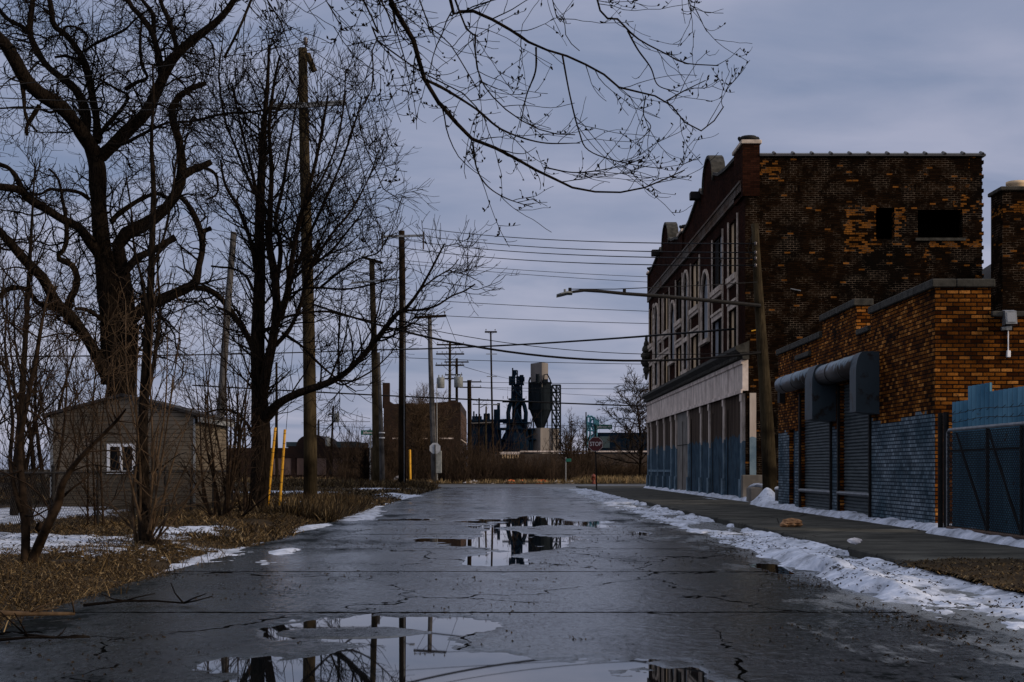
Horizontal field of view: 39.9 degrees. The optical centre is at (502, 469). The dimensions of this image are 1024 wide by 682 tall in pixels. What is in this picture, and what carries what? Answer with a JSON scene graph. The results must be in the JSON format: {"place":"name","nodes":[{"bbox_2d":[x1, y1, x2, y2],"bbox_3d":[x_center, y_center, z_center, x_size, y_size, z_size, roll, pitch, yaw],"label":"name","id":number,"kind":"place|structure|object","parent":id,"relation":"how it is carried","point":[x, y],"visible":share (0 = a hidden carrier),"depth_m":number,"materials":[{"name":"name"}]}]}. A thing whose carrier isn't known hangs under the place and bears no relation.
{"place":"outdoors","nodes":[
{"label":"outdoors","id":0,"kind":"place"},
{"bbox_2d":[3,474,645,482],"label":"tall dry grass","id":1,"kind":"structure","parent":0,"point":[615,479],"depth_m":114.13,"materials":[{"name":"plant"}]},
{"bbox_2d":[192,385,646,406],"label":"overhead wire","id":2,"kind":"object","parent":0,"point":[460,398],"visible":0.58,"depth_m":95.96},
{"bbox_2d":[370,356,622,363],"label":"overhead wire","id":3,"kind":"object","parent":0,"point":[516,361],"visible":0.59,"depth_m":119.98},
{"bbox_2d":[361,295,648,311],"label":"overhead wire","id":4,"kind":"object","parent":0,"point":[524,305],"visible":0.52,"depth_m":109.98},
{"bbox_2d":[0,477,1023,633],"bbox_3d":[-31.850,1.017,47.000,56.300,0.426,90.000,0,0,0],"label":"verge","id":5,"kind":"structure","parent":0,"point":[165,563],"depth_m":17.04,"materials":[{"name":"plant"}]},
{"bbox_2d":[0,121,81,515],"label":"bare tree","id":6,"kind":"object","parent":5,"relation":"on","point":[32,271],"visible":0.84,"depth_m":29.96,"materials":[{"name":"brown plant"}]},
{"bbox_2d":[0,276,99,496],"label":"bare tree","id":7,"kind":"object","parent":5,"relation":"on","point":[27,420],"visible":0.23,"depth_m":51.75,"materials":[{"name":"brown plant"}]},
{"bbox_2d":[0,229,118,523],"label":"bare shrub","id":8,"kind":"object","parent":5,"relation":"on","point":[12,382],"visible":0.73,"depth_m":26.01,"materials":[{"name":"brown plant"}]},
{"bbox_2d":[0,257,149,562],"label":"bare tree","id":9,"kind":"object","parent":5,"relation":"on","point":[45,527],"visible":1,"depth_m":15.90,"materials":[{"name":"brown plant"}]},
{"bbox_2d":[0,417,248,497],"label":"scrub","id":10,"kind":"object","parent":5,"relation":"on","point":[5,459],"visible":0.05,"depth_m":56.29,"materials":[{"name":"brown plant"}]},
{"bbox_2d":[41,393,234,505],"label":"wooden shed","id":11,"kind":"structure","parent":5,"relation":"on","point":[175,414],"depth_m":39.00,"materials":[{"name":"wood"}]},
{"bbox_2d":[107,444,134,473],"bbox_3d":[-10.560,-0.285,39.012,0.780,0.830,0.125,0,0,0],"label":"window","id":12,"kind":"structure","parent":11,"relation":"in","point":[113,453],"depth_m":39.06,"materials":[{"name":"white paint"}]},
{"bbox_2d":[0,0,287,396],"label":"bare tree","id":13,"kind":"object","parent":5,"relation":"on","point":[111,256],"visible":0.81,"depth_m":46.56,"materials":[{"name":"brown plant"}]},
{"bbox_2d":[67,262,236,544],"bbox_3d":[-5.034,-0.926,19.957,3.908,4.286,1.774,0,0,40],"label":"sapling clump","id":14,"kind":"object","parent":5,"relation":"on","point":[153,521],"visible":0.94,"depth_m":19.62,"materials":[{"name":"brown plant"}]},
{"bbox_2d":[95,24,220,543],"bbox_3d":[-4.895,-2.564,19.883,1.706,7.610,2.461,0,0,0],"label":"bare tree","id":15,"kind":"object","parent":5,"relation":"on","point":[153,260],"visible":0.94,"depth_m":19.96,"materials":[{"name":"brown plant"}]},
{"bbox_2d":[161,278,285,518],"bbox_3d":[-5.994,-1.298,29.721,2.341,5.154,3.167,0,0,-30],"label":"sapling clump","id":16,"kind":"object","parent":5,"relation":"on","point":[228,481],"visible":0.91,"depth_m":29.39,"materials":[{"name":"brown plant"}]},
{"bbox_2d":[206,358,282,511],"bbox_3d":[-6.223,-0.655,33.353,1.910,4.004,1.875,0,0,31],"label":"sapling clump","id":17,"kind":"object","parent":5,"relation":"on","point":[245,500],"visible":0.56,"depth_m":33.24,"materials":[{"name":"brown plant"}]},
{"bbox_2d":[273,37,345,496],"bbox_3d":[-6.010,-6.010,43.940,2.278,14.981,0.560,0,0,0],"label":"utility pole","id":18,"kind":"object","parent":5,"relation":"on","point":[310,455],"visible":0.48,"depth_m":43.84,"materials":[{"name":"brown wood"}]},
{"bbox_2d":[0,105,268,110],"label":"overhead wire","id":19,"kind":"object","parent":18,"relation":"attached to","point":[97,109],"visible":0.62,"depth_m":33.69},
{"bbox_2d":[0,42,304,86],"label":"overhead wire","id":20,"kind":"object","parent":18,"relation":"attached to","point":[124,71],"visible":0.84,"depth_m":34.54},
{"bbox_2d":[0,97,337,103],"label":"overhead wire","id":21,"kind":"object","parent":18,"relation":"attached to","point":[118,102],"visible":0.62,"depth_m":33.76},
{"bbox_2d":[275,138,305,440],"bbox_3d":[-6.220,-4.795,41.000,0.015,11.738,6.017,0,0,2],"label":"overhead wire","id":22,"kind":"object","parent":18,"relation":"attached to","point":[288,306],"visible":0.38,"depth_m":40.32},
{"bbox_2d":[268,427,276,502],"bbox_3d":[-6.235,-0.060,38.000,0.276,2.131,0.076,0,0,0],"label":"guy wire guard","id":23,"kind":"object","parent":22,"relation":"attached to","point":[272,453],"visible":0.77,"depth_m":37.97,"materials":[{"name":"yellow plastic"}]},
{"bbox_2d":[286,173,307,427],"bbox_3d":[-6.053,-4.151,41.000,0.014,10.625,6.014,0,0,0],"label":"overhead wire","id":24,"kind":"object","parent":18,"relation":"attached to","point":[292,351],"visible":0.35,"depth_m":40.37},
{"bbox_2d":[279,429,285,505],"bbox_3d":[-5.950,0.069,38.000,0.224,2.285,0.076,0,0,0],"label":"guy wire guard","id":25,"kind":"object","parent":24,"relation":"attached to","point":[282,462],"visible":0.85,"depth_m":37.97,"materials":[{"name":"yellow plastic"}]},
{"bbox_2d":[313,304,760,361],"bbox_3d":[1.033,-4.278,44.003,14.101,1.844,0.063,0,0,-1],"label":"overhead wire","id":26,"kind":"object","parent":18,"relation":"attached to","point":[589,359],"visible":0.85,"depth_m":43.99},
{"bbox_2d":[316,301,760,354],"bbox_3d":[1.035,-4.437,44.001,14.090,1.723,0.022,0,0,-1],"label":"overhead wire","id":27,"kind":"object","parent":18,"relation":"attached to","point":[568,349],"visible":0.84,"depth_m":44.01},
{"bbox_2d":[351,445,371,480],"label":"bare shrub","id":28,"kind":"object","parent":5,"relation":"on","point":[366,468],"visible":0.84,"depth_m":88.84,"materials":[{"name":"brown plant"}]},
{"bbox_2d":[351,253,394,481],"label":"utility pole","id":29,"kind":"object","parent":5,"relation":"on","point":[375,445],"visible":0.56,"depth_m":86.83,"materials":[{"name":"brown wood"}]},
{"bbox_2d":[4,350,372,356],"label":"overhead wire","id":30,"kind":"object","parent":29,"relation":"attached to","point":[187,355],"visible":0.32,"depth_m":73.48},
{"bbox_2d":[374,328,735,350],"bbox_3d":[0.219,-6.172,68.500,0.080,2.417,40.037,0,0,-24],"label":"overhead wire","id":31,"kind":"object","parent":29,"relation":"attached to","point":[704,331],"visible":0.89,"depth_m":60.52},
{"bbox_2d":[377,352,384,482],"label":"utility pole","id":32,"kind":"object","parent":5,"relation":"on","point":[381,456],"visible":0.77,"depth_m":87.87,"materials":[{"name":"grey wood"}]},
{"bbox_2d":[0,487,1023,681],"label":"road","id":33,"kind":"structure","parent":0,"point":[710,613],"depth_m":11.99,"materials":[{"name":"asphalt"}]},
{"bbox_2d":[0,594,74,615],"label":"fallen branch","id":34,"kind":"object","parent":33,"relation":"on","point":[33,612],"visible":1,"depth_m":11.15,"materials":[{"name":"wood"}]},
{"bbox_2d":[0,611,89,641],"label":"fallen branch","id":35,"kind":"object","parent":33,"relation":"on","point":[33,636],"visible":1,"depth_m":9.77,"materials":[{"name":"wood"}]},
{"bbox_2d":[83,583,212,606],"bbox_3d":[-3.090,1.086,12.298,1.090,0.193,0.202,0,0,-12],"label":"fallen branch","id":36,"kind":"object","parent":33,"relation":"on","point":[119,601],"visible":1,"depth_m":12.32,"materials":[{"name":"wood"}]},
{"bbox_2d":[193,516,793,681],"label":"water","id":37,"kind":"structure","parent":33,"relation":"on","point":[433,656],"depth_m":8.91,"materials":[{"name":"black liquid"}]},
{"bbox_2d":[0,496,1023,681],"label":"leaf litter","id":38,"kind":"object","parent":33,"relation":"on","point":[942,630],"visible":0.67,"depth_m":14.10,"materials":[{"name":"plant"}]},
{"bbox_2d":[0,0,1023,468],"label":"sky","id":39,"kind":"structure","parent":0,"point":[820,76],"materials":[{"name":"grey"}]},
{"bbox_2d":[1,469,1023,592],"bbox_3d":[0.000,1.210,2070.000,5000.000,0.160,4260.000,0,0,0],"label":"ground","id":40,"kind":"structure","parent":0,"point":[1016,590],"depth_m":117.92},
{"bbox_2d":[0,194,43,424],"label":"bare tree","id":41,"kind":"object","parent":40,"relation":"on","point":[1,240],"visible":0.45,"depth_m":44.03,"materials":[{"name":"brown plant"}]},
{"bbox_2d":[1,326,89,468],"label":"bare tree","id":42,"kind":"object","parent":40,"relation":"on","point":[44,398],"visible":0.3,"depth_m":104.59,"materials":[{"name":"brown plant"}]},
{"bbox_2d":[8,337,98,441],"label":"bare tree","id":43,"kind":"object","parent":40,"relation":"on","point":[64,392],"visible":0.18,"depth_m":108.66,"materials":[{"name":"brown plant"}]},
{"bbox_2d":[29,262,162,526],"bbox_3d":[-7.385,-1.174,25.480,2.003,5.152,2.301,0,0,17],"label":"bare shrub","id":44,"kind":"object","parent":40,"relation":"on","point":[87,460],"visible":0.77,"depth_m":25.25,"materials":[{"name":"brown plant"}]},
{"bbox_2d":[0,464,233,536],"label":"chain link fence","id":45,"kind":"object","parent":40,"relation":"on","point":[53,473],"visible":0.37,"depth_m":25.67,"materials":[{"name":"metal"}]},
{"bbox_2d":[171,349,228,417],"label":"bare tree","id":46,"kind":"object","parent":40,"relation":"on","point":[191,395],"visible":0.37,"depth_m":124.97,"materials":[{"name":"brown plant"}]},
{"bbox_2d":[217,232,236,416],"bbox_3d":[-9.087,-3.169,46.000,0.792,9.150,0.293,0,0,0],"label":"utility pole","id":47,"kind":"object","parent":40,"relation":"on","point":[227,304],"visible":0.39,"depth_m":45.91,"materials":[{"name":"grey wood"}]},
{"bbox_2d":[207,327,272,480],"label":"bare tree","id":48,"kind":"object","parent":40,"relation":"on","point":[241,412],"visible":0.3,"depth_m":119.05,"materials":[{"name":"brown plant"}]},
{"bbox_2d":[275,362,278,479],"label":"utility pole","id":49,"kind":"object","parent":40,"relation":"on","point":[276,441],"visible":0.62,"depth_m":109.91,"materials":[{"name":"brown wood"}]},
{"bbox_2d":[228,419,371,478],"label":"red building","id":50,"kind":"structure","parent":40,"relation":"on","point":[294,456],"depth_m":150.00,"materials":[{"name":"brick"}]},
{"bbox_2d":[273,458,290,474],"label":"garage door","id":51,"kind":"structure","parent":50,"relation":"in","point":[287,461],"depth_m":149.94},
{"bbox_2d":[297,458,325,474],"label":"garage door","id":52,"kind":"structure","parent":50,"relation":"in","point":[300,461],"depth_m":149.94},
{"bbox_2d":[0,392,646,483],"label":"brush","id":53,"kind":"object","parent":40,"relation":"on","point":[493,469],"visible":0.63,"depth_m":119.86,"materials":[{"name":"plant"}]},
{"bbox_2d":[138,0,517,507],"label":"bare tree","id":54,"kind":"object","parent":40,"relation":"on","point":[262,359],"visible":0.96,"depth_m":36.62,"materials":[{"name":"brown plant"}]},
{"bbox_2d":[325,406,339,476],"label":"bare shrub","id":55,"kind":"object","parent":40,"relation":"on","point":[333,417],"visible":0.61,"depth_m":147.89,"materials":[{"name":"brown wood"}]},
{"bbox_2d":[361,429,371,480],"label":"street name sign","id":56,"kind":"object","parent":40,"relation":"on","point":[367,432],"visible":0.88,"depth_m":90.02,"materials":[{"name":"metal"}]},
{"bbox_2d":[364,407,412,476],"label":"bare tree","id":57,"kind":"object","parent":40,"relation":"on","point":[395,443],"visible":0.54,"depth_m":118.00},
{"bbox_2d":[381,230,423,484],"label":"utility pole","id":58,"kind":"object","parent":40,"relation":"on","point":[402,430],"visible":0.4,"depth_m":85.82,"materials":[{"name":"brown wood"}]},
{"bbox_2d":[396,259,645,276],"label":"overhead wire","id":59,"kind":"object","parent":58,"relation":"attached to","point":[532,270],"visible":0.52,"depth_m":97.98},
{"bbox_2d":[391,385,445,478],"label":"bare tree","id":60,"kind":"object","parent":40,"relation":"on","point":[416,416],"visible":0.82,"depth_m":121.95,"materials":[{"name":"beige plant"}]},
{"bbox_2d":[383,383,466,478],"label":"brick building","id":61,"kind":"structure","parent":40,"relation":"on","point":[388,408],"depth_m":145.00,"materials":[{"name":"brick"}]},
{"bbox_2d":[413,312,445,483],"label":"utility pole","id":62,"kind":"object","parent":40,"relation":"on","point":[432,417],"visible":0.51,"depth_m":113.81,"materials":[{"name":"grey wood"}]},
{"bbox_2d":[452,316,648,323],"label":"overhead wire","id":63,"kind":"object","parent":62,"relation":"attached to","point":[550,320],"visible":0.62,"depth_m":113.98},
{"bbox_2d":[406,382,462,473],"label":"bare tree","id":64,"kind":"object","parent":40,"relation":"on","point":[436,418],"visible":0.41,"depth_m":125.47,"materials":[{"name":"beige plant"}]},
{"bbox_2d":[430,443,439,481],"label":"stop sign","id":65,"kind":"object","parent":40,"relation":"on","point":[435,448],"visible":0.83,"depth_m":112.80,"materials":[{"name":"metal"}]},
{"bbox_2d":[435,342,463,399],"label":"utility pole","id":66,"kind":"object","parent":40,"relation":"on","point":[440,382],"visible":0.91,"depth_m":149.74,"materials":[{"name":"brown wood"}]},
{"bbox_2d":[444,358,468,401],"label":"utility pole","id":67,"kind":"object","parent":40,"relation":"on","point":[458,380],"visible":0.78,"depth_m":164.74,"materials":[{"name":"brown wood"}]},
{"bbox_2d":[462,380,481,450],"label":"utility pole","id":68,"kind":"object","parent":40,"relation":"on","point":[469,405],"visible":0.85,"depth_m":174.77,"materials":[{"name":"brown wood"}]},
{"bbox_2d":[215,0,751,269],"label":"bare tree","id":69,"kind":"object","parent":40,"relation":"on","point":[392,5],"visible":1,"depth_m":9.75,"materials":[{"name":"brown plant"}]},
{"bbox_2d":[473,398,497,453],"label":"utility pole","id":70,"kind":"object","parent":40,"relation":"on","point":[479,404],"visible":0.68,"depth_m":204.91,"materials":[{"name":"brown wood"}]},
{"bbox_2d":[472,403,505,453],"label":"casting house","id":71,"kind":"structure","parent":40,"relation":"on","point":[497,420],"depth_m":699.43,"materials":[{"name":"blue metal"}]},
{"bbox_2d":[485,329,496,459],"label":"utility pole","id":72,"kind":"object","parent":40,"relation":"on","point":[491,333],"visible":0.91,"depth_m":259.84,"materials":[{"name":"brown wood"}]},
{"bbox_2d":[0,486,1023,629],"bbox_3d":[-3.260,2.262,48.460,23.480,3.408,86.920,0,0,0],"label":"snow","id":73,"kind":"structure","parent":40,"relation":"on","point":[796,557],"depth_m":19.48,"materials":[{"name":"snow"}]},
{"bbox_2d":[498,368,535,453],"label":"blast furnace","id":74,"kind":"object","parent":40,"relation":"on","point":[521,424],"visible":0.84,"depth_m":696.12,"materials":[{"name":"black metal"}]},
{"bbox_2d":[528,362,558,453],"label":"silo tower","id":75,"kind":"structure","parent":40,"relation":"on","point":[539,377],"depth_m":696.14,"materials":[{"name":"metal"}]},
{"bbox_2d":[528,384,560,453],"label":"lattice tower","id":76,"kind":"structure","parent":40,"relation":"on","point":[556,406],"depth_m":696.91,"materials":[{"name":"metal"}]},
{"bbox_2d":[484,451,646,466],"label":"mill sheds","id":77,"kind":"object","parent":40,"relation":"on","point":[559,460],"visible":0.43,"depth_m":520.00,"materials":[{"name":"metal"}]},
{"bbox_2d":[548,409,591,469],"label":"bare shrub","id":78,"kind":"object","parent":40,"relation":"on","point":[568,444],"visible":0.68,"depth_m":134.69,"materials":[{"name":"plant"}]},
{"bbox_2d":[575,426,594,465],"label":"bare shrub","id":79,"kind":"object","parent":40,"relation":"on","point":[586,457],"visible":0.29,"depth_m":137.79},
{"bbox_2d":[588,424,611,489],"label":"stop sign","id":80,"kind":"object","parent":40,"relation":"on","point":[595,443],"visible":0.99,"depth_m":72.98,"materials":[{"name":"metal"}]},
{"bbox_2d":[585,365,648,475],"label":"bare tree","id":81,"kind":"object","parent":40,"relation":"on","point":[639,419],"visible":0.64,"depth_m":127.55,"materials":[{"name":"brown plant"}]},
{"bbox_2d":[588,433,646,453],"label":"blue mill hall","id":82,"kind":"structure","parent":40,"relation":"on","point":[603,437],"depth_m":620.00,"materials":[{"name":"blue metal"}]},
{"bbox_2d":[556,223,776,492],"bbox_3d":[5.134,-3.161,43.252,7.392,9.112,0.501,0,0,-18],"label":"utility pole","id":83,"kind":"object","parent":40,"relation":"on","point":[769,470],"visible":0.98,"depth_m":44.14,"materials":[{"name":"brown wood"}]},
{"bbox_2d":[388,245,754,265],"bbox_3d":[0.275,-10.042,65.000,0.038,7.397,44.688,0,0,-20],"label":"overhead wire","id":84,"kind":"object","parent":83,"relation":"attached to","point":[597,263],"visible":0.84,"depth_m":54.60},
{"bbox_2d":[395,238,754,258],"bbox_3d":[0.686,-10.328,65.000,0.038,7.528,44.415,0,0,-19],"label":"overhead wire","id":85,"kind":"object","parent":83,"relation":"attached to","point":[597,255],"visible":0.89,"depth_m":54.95,"materials":[{"name":"metal"}]},
{"bbox_2d":[423,228,754,243],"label":"overhead wire","id":86,"kind":"object","parent":83,"relation":"attached to","point":[605,241],"visible":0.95,"depth_m":55.48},
{"bbox_2d":[426,236,754,252],"bbox_3d":[1.565,-10.496,65.000,0.038,7.505,43.875,0,0,-17],"label":"overhead wire","id":87,"kind":"object","parent":83,"relation":"attached to","point":[608,250],"visible":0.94,"depth_m":55.31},
{"bbox_2d":[411,264,641,281],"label":"overhead wire","id":88,"kind":"object","parent":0,"point":[536,275],"visible":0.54,"depth_m":98.98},
{"bbox_2d":[436,484,645,487],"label":"cross street","id":89,"kind":"structure","parent":0,"point":[508,485],"depth_m":103.14,"materials":[{"name":"asphalt"}]},
{"bbox_2d":[587,415,598,446],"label":"ship unloader","id":90,"kind":"object","parent":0,"point":[590,424],"visible":0.64,"depth_m":599.82,"materials":[{"name":"teal metal"}]},
{"bbox_2d":[780,518,802,526],"bbox_3d":[5.367,1.001,26.200,0.447,0.192,0.334,0,0,0],"label":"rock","id":91,"kind":"object","parent":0,"point":[791,522],"visible":0.98,"depth_m":26.09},
{"bbox_2d":[576,486,1023,578],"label":"sidewalk","id":92,"kind":"structure","parent":0,"point":[889,542],"depth_m":24.77,"materials":[{"name":"concrete"}]},
{"bbox_2d":[746,483,761,501],"bbox_3d":[8.475,0.787,46.236,0.850,0.667,0.728,0,0,0],"label":"concrete block","id":93,"kind":"object","parent":92,"relation":"on","point":[753,491],"depth_m":45.92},
{"bbox_2d":[641,135,985,497],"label":"brick block","id":94,"kind":"structure","parent":92,"relation":"on","point":[836,230],"depth_m":48.50,"materials":[{"name":"brown brick"}]},
{"bbox_2d":[647,305,652,390],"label":"window","id":95,"kind":"structure","parent":94,"relation":"in","point":[650,347],"depth_m":79.69,"materials":[{"name":"glass"}]},
{"bbox_2d":[652,303,657,389],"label":"arched window","id":96,"kind":"structure","parent":94,"relation":"in","point":[656,305],"depth_m":77.29,"materials":[{"name":"glass"}]},
{"bbox_2d":[657,298,662,386],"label":"window","id":97,"kind":"structure","parent":94,"relation":"in","point":[659,338],"depth_m":74.97,"materials":[{"name":"glass"}]},
{"bbox_2d":[662,287,669,383],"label":"window","id":98,"kind":"structure","parent":94,"relation":"in","point":[665,351],"depth_m":71.66,"materials":[{"name":"glass"}]},
{"bbox_2d":[667,300,674,365],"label":"arched window","id":99,"kind":"structure","parent":94,"relation":"in","point":[671,327],"depth_m":69.95,"materials":[{"name":"glass"}]},
{"bbox_2d":[674,273,682,377],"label":"window","id":100,"kind":"structure","parent":94,"relation":"in","point":[677,324],"depth_m":67.19,"materials":[{"name":"glass"}]},
{"bbox_2d":[680,270,688,374],"bbox_3d":[8.380,-6.705,64.100,0.340,4.730,2.000,0,0,0],"label":"arched window","id":101,"kind":"structure","parent":94,"relation":"in","point":[684,339],"depth_m":64.69,"materials":[{"name":"glass"}]},
{"bbox_2d":[688,254,699,369],"bbox_3d":[8.410,-6.675,61.050,0.380,4.850,2.880,0,0,0],"label":"window","id":102,"kind":"structure","parent":94,"relation":"in","point":[694,310],"depth_m":61.01,"materials":[{"name":"glass"}]},
{"bbox_2d":[698,269,709,346],"bbox_3d":[8.380,-6.680,57.950,0.340,3.080,2.400,0,0,0],"label":"arched window","id":103,"kind":"structure","parent":94,"relation":"in","point":[702,342],"depth_m":58.34,"materials":[{"name":"glass"}]},
{"bbox_2d":[710,229,722,356],"bbox_3d":[8.410,-6.675,54.700,0.380,4.850,2.780,0,0,0],"label":"window","id":104,"kind":"structure","parent":94,"relation":"in","point":[714,294],"depth_m":54.72,"materials":[{"name":"glass"}]},
{"bbox_2d":[725,212,737,349],"bbox_3d":[8.410,-6.675,51.025,0.380,4.850,2.130,0,0,0],"label":"window","id":105,"kind":"structure","parent":94,"relation":"in","point":[733,278],"depth_m":50.99,"materials":[{"name":"glass"}]},
{"bbox_2d":[774,279,1023,522],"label":"brick garage","id":106,"kind":"structure","parent":92,"relation":"on","point":[862,402],"depth_m":28.23,"materials":[{"name":"brown brick"}]},
{"bbox_2d":[988,180,1023,310],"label":"chimney","id":107,"kind":"object","parent":106,"relation":"on","point":[1007,240],"visible":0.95,"depth_m":42.00,"materials":[{"name":"brick"}]},
{"bbox_2d":[1001,310,1016,356],"bbox_3d":[8.938,-2.400,24.895,0.244,0.840,0.206,0,0,0],"label":"floodlight","id":108,"kind":"object","parent":106,"relation":"attached to","point":[1009,319],"visible":1,"depth_m":24.88,"materials":[{"name":"metal"}]},
{"bbox_2d":[903,558,1023,589],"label":"bare soil","id":109,"kind":"structure","parent":92,"relation":"on","point":[1017,577],"depth_m":15.38,"materials":[{"name":"soil"}]},
{"bbox_2d":[938,403,1023,538],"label":"chain link gate","id":110,"kind":"structure","parent":92,"relation":"on","point":[944,473],"depth_m":21.51,"materials":[{"name":"metal"}]},
{"bbox_2d":[952,382,1023,533],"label":"sheet fence","id":111,"kind":"object","parent":92,"relation":"on","point":[982,396],"visible":0.5,"depth_m":21.90,"materials":[{"name":"metal"}]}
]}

